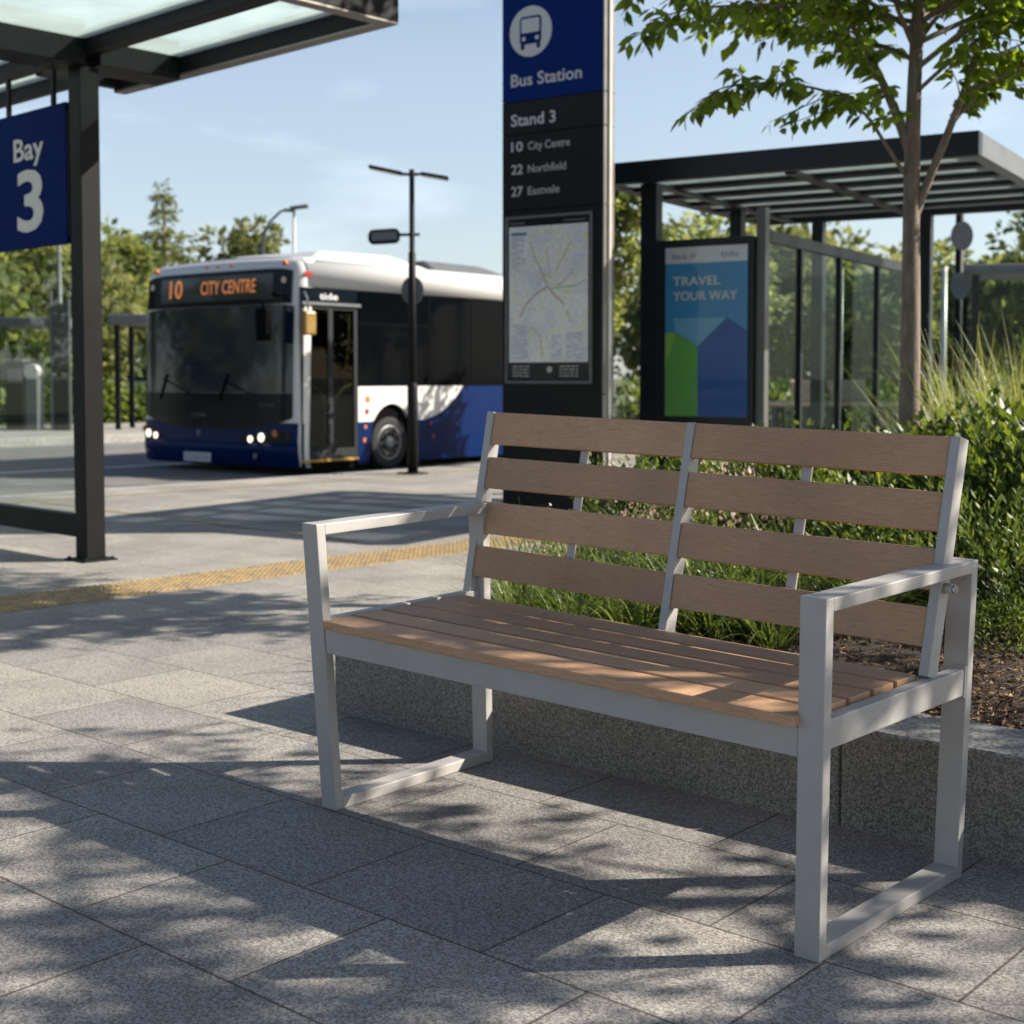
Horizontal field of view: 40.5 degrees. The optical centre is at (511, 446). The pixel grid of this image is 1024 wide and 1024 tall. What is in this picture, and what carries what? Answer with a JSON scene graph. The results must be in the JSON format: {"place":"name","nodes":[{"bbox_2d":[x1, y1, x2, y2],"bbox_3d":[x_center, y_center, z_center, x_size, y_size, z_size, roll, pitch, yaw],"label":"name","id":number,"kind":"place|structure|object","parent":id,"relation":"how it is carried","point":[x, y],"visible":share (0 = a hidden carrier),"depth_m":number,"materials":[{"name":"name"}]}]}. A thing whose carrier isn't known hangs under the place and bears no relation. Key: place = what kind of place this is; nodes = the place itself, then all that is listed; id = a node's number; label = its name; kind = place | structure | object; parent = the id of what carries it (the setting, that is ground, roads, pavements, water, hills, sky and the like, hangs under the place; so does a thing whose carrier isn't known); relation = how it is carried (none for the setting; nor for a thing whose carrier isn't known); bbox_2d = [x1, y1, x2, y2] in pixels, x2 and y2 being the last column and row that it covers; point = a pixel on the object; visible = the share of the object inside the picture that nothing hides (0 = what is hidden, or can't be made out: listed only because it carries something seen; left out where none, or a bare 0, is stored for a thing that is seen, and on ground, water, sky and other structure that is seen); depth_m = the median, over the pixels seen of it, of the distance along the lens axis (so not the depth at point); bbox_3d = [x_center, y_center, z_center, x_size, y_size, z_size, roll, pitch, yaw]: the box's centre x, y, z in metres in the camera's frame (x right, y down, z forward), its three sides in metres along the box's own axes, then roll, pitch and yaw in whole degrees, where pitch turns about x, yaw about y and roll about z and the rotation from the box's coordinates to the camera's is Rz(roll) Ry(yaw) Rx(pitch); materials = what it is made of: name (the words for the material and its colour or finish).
{"place":"outdoors","nodes":[
{"label":"outdoors","id":0,"kind":"place"},
{"bbox_2d":[0,408,867,437],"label":"pavement","id":1,"kind":"structure","parent":0,"point":[108,429],"depth_m":28.59,"materials":[{"name":"grey concrete"}]},
{"bbox_2d":[5,359,43,429],"bbox_3d":[-10.269,-1.085,29.303,0.680,1.490,0.470,0,3,0],"label":"ticket machine","id":2,"kind":"object","parent":1,"relation":"on","point":[24,382],"visible":1,"depth_m":29.11,"materials":[{"name":"metal"}]},
{"bbox_2d":[0,317,73,424],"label":"bus shelter","id":3,"kind":"object","parent":1,"relation":"on","point":[24,322],"visible":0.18,"depth_m":30.91,"materials":[{"name":"grey metal"}]},
{"bbox_2d":[49,291,71,430],"bbox_3d":[-9.407,-1.773,28.948,0.420,2.900,0.060,0,3,0],"label":"timetable stand","id":4,"kind":"object","parent":1,"relation":"on","point":[60,362],"visible":1,"depth_m":28.93,"materials":[{"name":"grey metal"}]},
{"bbox_2d":[108,314,146,429],"bbox_3d":[-7.355,-1.608,30.158,2.400,2.450,1.400,0,3,0],"label":"bus shelter","id":5,"kind":"object","parent":1,"relation":"on","point":[129,321],"visible":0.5,"depth_m":29.59,"materials":[{"name":"grey metal"}]},
{"bbox_2d":[0,415,886,494],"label":"road","id":6,"kind":"structure","parent":0,"point":[38,458],"depth_m":18.69,"materials":[{"name":"grey asphalt"}]},
{"bbox_2d":[143,251,502,470],"bbox_3d":[-1.766,-1.267,20.775,3.328,2.951,7.270,2,4,38],"label":"city bus","id":7,"kind":"object","parent":6,"relation":"on","point":[299,361],"visible":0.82,"depth_m":18.34,"materials":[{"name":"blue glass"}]},
{"bbox_2d":[613,223,697,411],"bbox_3d":[3.946,-3.446,37.864,5.243,5.357,4.938,3,4,43],"label":"broadleaf tree","id":8,"kind":"object","parent":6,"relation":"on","point":[628,353],"visible":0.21,"depth_m":37.16,"materials":[{"name":"green plant"}]},
{"bbox_2d":[613,374,937,433],"bbox_3d":[4.763,-0.684,25.517,6.044,1.388,1.901,2,3,32],"label":"hedge","id":9,"kind":"object","parent":6,"relation":"on","point":[782,393],"visible":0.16,"depth_m":24.91,"materials":[{"name":"green plant"}]},
{"bbox_2d":[725,221,885,411],"bbox_3d":[7.273,-3.348,35.974,4.610,5.350,4.596,3,4,43],"label":"broadleaf tree","id":10,"kind":"object","parent":6,"relation":"on","point":[784,258],"visible":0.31,"depth_m":34.92,"materials":[{"name":"green plant"}]},
{"bbox_2d":[769,252,950,428],"bbox_3d":[7.551,-2.298,30.118,4.251,3.838,4.026,3,4,43],"label":"broadleaf tree","id":11,"kind":"object","parent":6,"relation":"on","point":[857,351],"visible":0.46,"depth_m":29.28,"materials":[{"name":"green plant"}]},
{"bbox_2d":[850,241,901,395],"bbox_3d":[10.718,-3.452,40.245,4.174,5.130,4.846,-1,3,-26],"label":"broadleaf tree","id":12,"kind":"object","parent":6,"relation":"on","point":[893,250],"depth_m":39.81,"materials":[{"name":"green plant"}]},
{"bbox_2d":[847,255,1023,386],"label":"broadleaf tree","id":13,"kind":"object","parent":6,"relation":"on","point":[987,310],"visible":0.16,"depth_m":32.63,"materials":[{"name":"green plant"}]},
{"bbox_2d":[933,236,1023,398],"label":"broadleaf tree","id":14,"kind":"object","parent":6,"relation":"on","point":[944,251],"visible":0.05,"depth_m":37.77,"materials":[{"name":"green plant"}]},
{"bbox_2d":[947,211,1023,390],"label":"broadleaf tree","id":15,"kind":"object","parent":6,"relation":"on","point":[1014,305],"visible":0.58,"depth_m":32.11,"materials":[{"name":"green plant"}]},
{"bbox_2d":[984,211,1023,260],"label":"broadleaf tree","id":16,"kind":"object","parent":6,"relation":"on","point":[1019,230],"visible":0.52,"depth_m":40.40,"materials":[{"name":"green plant"}]},
{"bbox_2d":[0,380,1012,426],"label":"lawn","id":17,"kind":"structure","parent":0,"point":[619,384],"depth_m":65.23,"materials":[{"name":"green plant"}]},
{"bbox_2d":[0,246,70,358],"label":"broadleaf tree","id":18,"kind":"object","parent":17,"relation":"on","point":[15,270],"visible":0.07,"depth_m":41.15,"materials":[{"name":"green plant"}]},
{"bbox_2d":[0,270,71,415],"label":"broadleaf tree","id":19,"kind":"object","parent":17,"relation":"on","point":[15,345],"visible":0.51,"depth_m":33.36,"materials":[{"name":"green plant"}]},
{"bbox_2d":[1,394,72,422],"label":"hedge","id":20,"kind":"object","parent":17,"relation":"on","point":[48,410],"visible":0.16,"depth_m":33.87,"materials":[{"name":"green plant"}]},
{"bbox_2d":[57,245,63,375],"bbox_3d":[-10.699,-2.722,32.906,0.200,4.400,0.200,0,3,0],"label":"lamp pole","id":21,"kind":"object","parent":17,"relation":"on","point":[59,284],"depth_m":32.80,"materials":[{"name":"grey metal"}]},
{"bbox_2d":[14,244,129,387],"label":"broadleaf tree","id":22,"kind":"object","parent":17,"relation":"on","point":[106,256],"visible":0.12,"depth_m":41.80,"materials":[{"name":"green plant"}]},
{"bbox_2d":[15,263,148,399],"bbox_3d":[-11.714,-2.899,37.810,3.591,4.270,3.871,3,4,43],"label":"broadleaf tree","id":23,"kind":"object","parent":17,"relation":"on","point":[37,286],"visible":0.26,"depth_m":37.48,"materials":[{"name":"green plant"}]},
{"bbox_2d":[103,358,145,390],"bbox_3d":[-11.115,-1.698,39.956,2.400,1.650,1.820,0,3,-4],"label":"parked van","id":24,"kind":"object","parent":17,"relation":"on","point":[140,380],"visible":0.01,"depth_m":39.08,"materials":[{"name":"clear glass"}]},
{"bbox_2d":[103,378,146,422],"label":"hedge","id":25,"kind":"object","parent":17,"relation":"on","point":[109,403],"visible":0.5,"depth_m":34.16,"materials":[{"name":"green plant"}]},
{"bbox_2d":[101,214,165,331],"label":"broadleaf tree","id":26,"kind":"object","parent":17,"relation":"on","point":[143,259],"visible":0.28,"depth_m":45.18,"materials":[{"name":"green plant"}]},
{"bbox_2d":[124,178,197,357],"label":"conifer tree","id":27,"kind":"object","parent":17,"relation":"on","point":[175,256],"visible":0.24,"depth_m":49.52,"materials":[{"name":"green plant"}]},
{"bbox_2d":[186,212,290,261],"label":"broadleaf tree","id":28,"kind":"object","parent":17,"relation":"on","point":[243,245],"visible":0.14,"depth_m":52.86,"materials":[{"name":"green plant"}]},
{"bbox_2d":[0,455,1023,1023],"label":"plaza","id":29,"kind":"structure","parent":0,"point":[180,843],"depth_m":3.27,"materials":[{"name":"stone"}]},
{"bbox_2d":[0,0,397,562],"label":"bus shelter","id":30,"kind":"object","parent":29,"relation":"on","point":[131,53],"visible":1,"depth_m":8.41,"materials":[{"name":"metal"}]},
{"bbox_2d":[0,69,70,252],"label":"bay sign","id":31,"kind":"object","parent":30,"relation":"hanging from","point":[35,205],"visible":1,"depth_m":8.71,"materials":[{"name":"metal"}]},
{"bbox_2d":[44,502,357,540],"bbox_3d":[-2.632,0.574,10.987,4.300,0.001,0.045,3,4,43],"label":"road marking line","id":32,"kind":"object","parent":29,"relation":"on","point":[211,522],"visible":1,"depth_m":10.63,"materials":[{"name":"paint"}]},
{"bbox_2d":[0,536,542,612],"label":"tactile paving","id":33,"kind":"structure","parent":29,"relation":"on","point":[34,600],"depth_m":7.75,"materials":[{"name":"yellow concrete"}]},
{"bbox_2d":[6,459,631,502],"bbox_3d":[3.282,0.089,20.669,0.070,0.001,70.000,3,4,43],"label":"kerb line","id":34,"kind":"object","parent":29,"relation":"on","point":[242,486],"depth_m":14.21,"materials":[{"name":"grey paint"}]},
{"bbox_2d":[368,165,448,474],"bbox_3d":[-1.185,-1.450,16.031,0.926,3.546,0.353,1,3,12],"label":"street lamp","id":35,"kind":"object","parent":29,"relation":"on","point":[412,290],"visible":1,"depth_m":15.99,"materials":[{"name":"metal"}]},
{"bbox_2d":[503,0,614,509],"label":"bus station totem","id":36,"kind":"object","parent":29,"relation":"on","point":[558,186],"visible":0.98,"depth_m":10.32,"materials":[{"name":"metal"}]},
{"bbox_2d":[569,452,675,518],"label":"leafy shrub","id":37,"kind":"object","parent":29,"relation":"on","point":[601,503],"visible":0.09,"depth_m":6.51,"materials":[{"name":"green plant"}]},
{"bbox_2d":[614,190,664,337],"bbox_3d":[1.030,-1.621,17.438,1.590,3.754,1.510,3,4,43],"label":"broadleaf tree","id":38,"kind":"object","parent":29,"relation":"on","point":[627,216],"visible":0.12,"depth_m":17.24,"materials":[{"name":"green plant"}]},
{"bbox_2d":[302,412,977,962],"bbox_3d":[0.254,0.449,3.375,1.522,1.027,0.733,3,4,43],"label":"park bench","id":39,"kind":"object","parent":29,"relation":"on","point":[810,704],"visible":1,"depth_m":3.27,"materials":[{"name":"brown wood"}]},
{"bbox_2d":[335,599,1023,867],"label":"planter wall","id":40,"kind":"structure","parent":29,"relation":"on","point":[884,782],"depth_m":3.66,"materials":[{"name":"concrete"}]},
{"bbox_2d":[590,500,664,566],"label":"flowering plant","id":41,"kind":"object","parent":40,"relation":"on","point":[626,510],"visible":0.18,"depth_m":5.60,"materials":[{"name":"green plant"}]},
{"bbox_2d":[629,461,719,560],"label":"flowering plant","id":42,"kind":"object","parent":40,"relation":"on","point":[656,507],"visible":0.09,"depth_m":5.90,"materials":[{"name":"green plant"}]},
{"bbox_2d":[683,598,1023,729],"bbox_3d":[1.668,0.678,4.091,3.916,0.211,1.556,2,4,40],"label":"bark mulch","id":43,"kind":"object","parent":40,"relation":"in","point":[985,692],"visible":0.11,"depth_m":4.03,"materials":[{"name":"brown wood"}]},
{"bbox_2d":[400,536,565,604],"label":"grass tussock","id":44,"kind":"object","parent":43,"relation":"on","point":[500,591],"depth_m":5.01,"materials":[{"name":"green plant"}]},
{"bbox_2d":[413,534,605,613],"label":"grass tussock","id":45,"kind":"object","parent":43,"relation":"on","point":[507,597],"depth_m":4.69,"materials":[{"name":"green plant"}]},
{"bbox_2d":[502,543,646,618],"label":"grass tussock","id":46,"kind":"object","parent":43,"relation":"on","point":[570,602],"depth_m":4.66,"materials":[{"name":"green plant"}]},
{"bbox_2d":[526,560,652,627],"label":"grass tussock","id":47,"kind":"object","parent":43,"relation":"on","point":[574,610],"depth_m":4.51,"materials":[{"name":"green plant"}]},
{"bbox_2d":[521,548,699,632],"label":"grass tussock","id":48,"kind":"object","parent":43,"relation":"on","point":[621,619],"depth_m":4.53,"materials":[{"name":"green plant"}]},
{"bbox_2d":[557,548,736,640],"bbox_3d":[0.395,0.487,4.575,0.687,0.364,0.753,0,3,3],"label":"grass tussock","id":49,"kind":"object","parent":43,"relation":"on","point":[641,619],"depth_m":4.49,"materials":[{"name":"green plant"}]},
{"bbox_2d":[622,552,725,574],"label":"shrub","id":50,"kind":"object","parent":43,"relation":"on","point":[642,561],"visible":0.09,"depth_m":5.08,"materials":[{"name":"green plant"}]},
{"bbox_2d":[614,457,761,525],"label":"leafy shrub","id":51,"kind":"object","parent":43,"relation":"on","point":[676,463],"visible":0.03,"depth_m":6.44,"materials":[{"name":"green plant"}]},
{"bbox_2d":[594,554,795,638],"bbox_3d":[0.627,0.483,4.543,0.843,0.344,0.781,2,3,28],"label":"grass tussock","id":52,"kind":"object","parent":43,"relation":"on","point":[701,618],"depth_m":4.46,"materials":[{"name":"green plant"}]},
{"bbox_2d":[620,558,797,642],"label":"grass tussock","id":53,"kind":"object","parent":43,"relation":"on","point":[716,633],"depth_m":4.41,"materials":[{"name":"green plant"}]},
{"bbox_2d":[647,460,782,568],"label":"leafy shrub","id":54,"kind":"object","parent":43,"relation":"on","point":[730,524],"visible":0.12,"depth_m":5.70,"materials":[{"name":"green plant"}]},
{"bbox_2d":[628,507,811,622],"bbox_3d":[0.657,0.428,4.806,0.817,0.432,0.895,1,3,12],"label":"grass tussock","id":55,"kind":"object","parent":43,"relation":"on","point":[689,563],"depth_m":4.89,"materials":[{"name":"green plant"}]},
{"bbox_2d":[675,562,796,640],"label":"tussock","id":56,"kind":"object","parent":43,"relation":"on","point":[735,579],"visible":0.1,"depth_m":4.59,"materials":[{"name":"green plant"}]},
{"bbox_2d":[694,462,789,530],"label":"leafy shrub","id":57,"kind":"object","parent":43,"relation":"on","point":[744,472],"visible":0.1,"depth_m":5.96,"materials":[{"name":"green plant"}]},
{"bbox_2d":[651,526,851,639],"bbox_3d":[0.816,0.458,4.558,0.755,0.375,0.754,1,3,24],"label":"grass tussock","id":58,"kind":"object","parent":43,"relation":"on","point":[752,578],"depth_m":4.51,"materials":[{"name":"green plant"}]},
{"bbox_2d":[696,460,827,532],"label":"leafy shrub","id":59,"kind":"object","parent":43,"relation":"on","point":[765,470],"visible":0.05,"depth_m":6.22,"materials":[{"name":"green plant"}]},
{"bbox_2d":[683,531,845,649],"bbox_3d":[0.794,0.456,4.426,0.708,0.394,0.728,1,3,15],"label":"grass tussock","id":60,"kind":"object","parent":43,"relation":"on","point":[778,635],"depth_m":4.36,"materials":[{"name":"green plant"}]},
{"bbox_2d":[711,529,833,620],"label":"shrub","id":61,"kind":"object","parent":43,"relation":"on","point":[760,574],"visible":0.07,"depth_m":4.78,"materials":[{"name":"green plant"}]},
{"bbox_2d":[717,463,886,538],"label":"leafy shrub","id":62,"kind":"object","parent":43,"relation":"on","point":[817,474],"visible":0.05,"depth_m":6.02,"materials":[{"name":"green plant"}]},
{"bbox_2d":[742,411,866,475],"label":"leafy shrub","id":63,"kind":"object","parent":43,"relation":"on","point":[846,425],"depth_m":6.99,"materials":[{"name":"green plant"}]},
{"bbox_2d":[613,0,1023,433],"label":"street tree","id":64,"kind":"object","parent":43,"relation":"on","point":[995,20],"visible":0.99,"depth_m":6.86,"materials":[{"name":"green plant"}]},
{"bbox_2d":[776,574,887,600],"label":"shrub","id":65,"kind":"object","parent":43,"relation":"on","point":[846,582],"visible":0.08,"depth_m":4.68,"materials":[{"name":"green plant"}]},
{"bbox_2d":[785,521,934,604],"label":"grass tussock","id":66,"kind":"object","parent":43,"relation":"on","point":[900,600],"depth_m":4.65,"materials":[{"name":"green plant"}]},
{"bbox_2d":[819,421,919,539],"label":"leafy shrub","id":67,"kind":"object","parent":43,"relation":"on","point":[856,473],"visible":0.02,"depth_m":6.12,"materials":[{"name":"green plant"}]},
{"bbox_2d":[790,469,960,594],"bbox_3d":[1.398,0.330,5.520,0.818,0.545,0.816,-3,4,-42],"label":"leafy shrub","id":68,"kind":"object","parent":43,"relation":"on","point":[873,481],"visible":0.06,"depth_m":5.47,"materials":[{"name":"green plant"}]},
{"bbox_2d":[819,526,945,615],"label":"shrub","id":69,"kind":"object","parent":43,"relation":"on","point":[925,600],"visible":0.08,"depth_m":4.87,"materials":[{"name":"green plant"}]},
{"bbox_2d":[817,521,978,604],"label":"shrub","id":70,"kind":"object","parent":43,"relation":"on","point":[861,534],"visible":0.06,"depth_m":5.12,"materials":[{"name":"green plant"}]},
{"bbox_2d":[837,443,1010,542],"bbox_3d":[1.704,0.279,5.634,0.903,0.642,0.910,-1,3,-23],"label":"leafy shrub","id":71,"kind":"object","parent":43,"relation":"on","point":[913,477],"visible":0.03,"depth_m":5.49,"materials":[{"name":"green plant"}]},
{"bbox_2d":[856,476,1023,608],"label":"fine leaved shrub","id":72,"kind":"object","parent":43,"relation":"on","point":[991,511],"visible":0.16,"depth_m":4.88,"materials":[{"name":"green plant"}]},
{"bbox_2d":[859,404,1023,563],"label":"leafy shrub","id":73,"kind":"object","parent":43,"relation":"on","point":[966,433],"visible":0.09,"depth_m":5.42,"materials":[{"name":"green plant"}]},
{"bbox_2d":[861,500,1021,602],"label":"fine leaved shrub","id":74,"kind":"object","parent":43,"relation":"on","point":[964,550],"visible":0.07,"depth_m":4.97,"materials":[{"name":"green plant"}]},
{"bbox_2d":[870,394,1023,487],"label":"leafy shrub","id":75,"kind":"object","parent":43,"relation":"on","point":[940,424],"visible":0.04,"depth_m":6.15,"materials":[{"name":"green plant"}]},
{"bbox_2d":[877,481,1023,624],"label":"fine leaved shrub","id":76,"kind":"object","parent":43,"relation":"on","point":[995,562],"visible":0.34,"depth_m":4.66,"materials":[{"name":"green plant"}]},
{"bbox_2d":[889,435,1023,597],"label":"fine leaved shrub","id":77,"kind":"object","parent":43,"relation":"on","point":[999,498],"visible":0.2,"depth_m":4.95,"materials":[{"name":"green plant"}]},
{"bbox_2d":[920,397,1015,436],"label":"leafy shrub","id":78,"kind":"object","parent":43,"relation":"on","point":[959,408],"visible":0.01,"depth_m":6.87,"materials":[{"name":"green plant"}]},
{"bbox_2d":[922,486,1023,621],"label":"fine leaved shrub","id":79,"kind":"object","parent":43,"relation":"on","point":[982,565],"visible":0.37,"depth_m":4.71,"materials":[{"name":"green plant"}]},
{"bbox_2d":[925,404,1023,556],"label":"leafy shrub","id":80,"kind":"object","parent":43,"relation":"on","point":[1006,435],"visible":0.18,"depth_m":5.22,"materials":[{"name":"green plant"}]},
{"bbox_2d":[933,387,1018,453],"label":"leafy shrub","id":81,"kind":"object","parent":43,"relation":"on","point":[951,426],"visible":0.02,"depth_m":6.22,"materials":[{"name":"green plant"}]},
{"bbox_2d":[944,581,1023,654],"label":"shrub","id":82,"kind":"object","parent":43,"relation":"on","point":[1015,623],"visible":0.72,"depth_m":4.34,"materials":[{"name":"green plant"}]},
{"bbox_2d":[958,416,1023,535],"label":"leafy shrub","id":83,"kind":"object","parent":43,"relation":"on","point":[998,467],"visible":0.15,"depth_m":5.25,"materials":[{"name":"green plant"}]},
{"bbox_2d":[960,400,1023,454],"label":"leafy shrub","id":84,"kind":"object","parent":43,"relation":"on","point":[1002,411],"depth_m":6.08,"materials":[{"name":"green plant"}]},
{"bbox_2d":[960,488,1023,609],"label":"fine leaved shrub","id":85,"kind":"object","parent":43,"relation":"on","point":[1016,540],"visible":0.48,"depth_m":4.64,"materials":[{"name":"green plant"}]},
{"bbox_2d":[629,211,783,324],"bbox_3d":[2.717,-1.592,19.067,1.856,3.532,2.134,-1,3,-24],"label":"broadleaf tree","id":86,"kind":"object","parent":29,"relation":"on","point":[708,220],"visible":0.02,"depth_m":18.86,"materials":[{"name":"green plant"}]},
{"bbox_2d":[768,380,825,428],"bbox_3d":[4.116,-0.414,20.011,0.820,1.080,1.113,0,3,0],"label":"metal chair","id":87,"kind":"object","parent":29,"relation":"on","point":[777,407],"visible":0.27,"depth_m":20.20,"materials":[{"name":"metal"}]},
{"bbox_2d":[614,130,1023,514],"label":"bus shelter","id":88,"kind":"object","parent":29,"relation":"on","point":[704,330],"visible":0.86,"depth_m":10.80,"materials":[{"name":"metal"}]},
{"bbox_2d":[824,380,892,432],"bbox_3d":[5.029,-0.414,20.011,0.920,1.080,1.113,0,3,0],"label":"metal chair","id":89,"kind":"object","parent":29,"relation":"on","point":[852,394],"visible":0.41,"depth_m":20.40,"materials":[{"name":"metal"}]},
{"bbox_2d":[939,267,946,411],"bbox_3d":[7.428,-1.573,23.952,0.200,3.000,0.200,0,3,0],"label":"lamp pole","id":90,"kind":"object","parent":29,"relation":"on","point":[943,323],"visible":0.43,"depth_m":23.89,"materials":[{"name":"metal"}]},
{"bbox_2d":[950,214,972,412],"bbox_3d":[5.130,-1.172,15.951,0.250,3.000,0.108,0,3,0],"label":"bus stop pole","id":91,"kind":"object","parent":29,"relation":"on","point":[961,235],"visible":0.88,"depth_m":15.87,"materials":[{"name":"metal"}]},
{"bbox_2d":[931,367,1023,424],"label":"hedge","id":92,"kind":"object","parent":29,"relation":"on","point":[968,387],"visible":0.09,"depth_m":24.49,"materials":[{"name":"green plant"}]},
{"bbox_2d":[953,263,1023,404],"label":"bus shelter","id":93,"kind":"object","parent":29,"relation":"on","point":[976,274],"visible":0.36,"depth_m":20.02,"materials":[{"name":"grey metal"}]},
{"bbox_2d":[0,0,1023,378],"label":"sky","id":94,"kind":"structure","parent":0,"point":[423,92],"materials":[{"name":"blue"}]},
{"bbox_2d":[837,311,1023,433],"bbox_3d":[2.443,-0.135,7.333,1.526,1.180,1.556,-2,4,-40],"label":"ornamental grass","id":95,"kind":"object","parent":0,"point":[961,396],"depth_m":7.19,"materials":[{"name":"green plant"}]},
{"bbox_2d":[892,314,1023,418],"bbox_3d":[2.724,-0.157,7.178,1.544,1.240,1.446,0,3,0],"label":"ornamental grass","id":96,"kind":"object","parent":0,"point":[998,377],"depth_m":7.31,"materials":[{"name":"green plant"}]},
{"label":"ground","id":97,"kind":"structure","parent":0,"visible":0},
{"bbox_2d":[0,454,633,496],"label":"kerb","id":98,"kind":"structure","parent":97,"relation":"on","point":[246,479],"depth_m":15.07,"materials":[{"name":"concrete"}]},
{"bbox_2d":[0,412,769,446],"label":"kerb","id":99,"kind":"structure","parent":97,"relation":"on","point":[56,440],"depth_m":25.36,"materials":[{"name":"concrete"}]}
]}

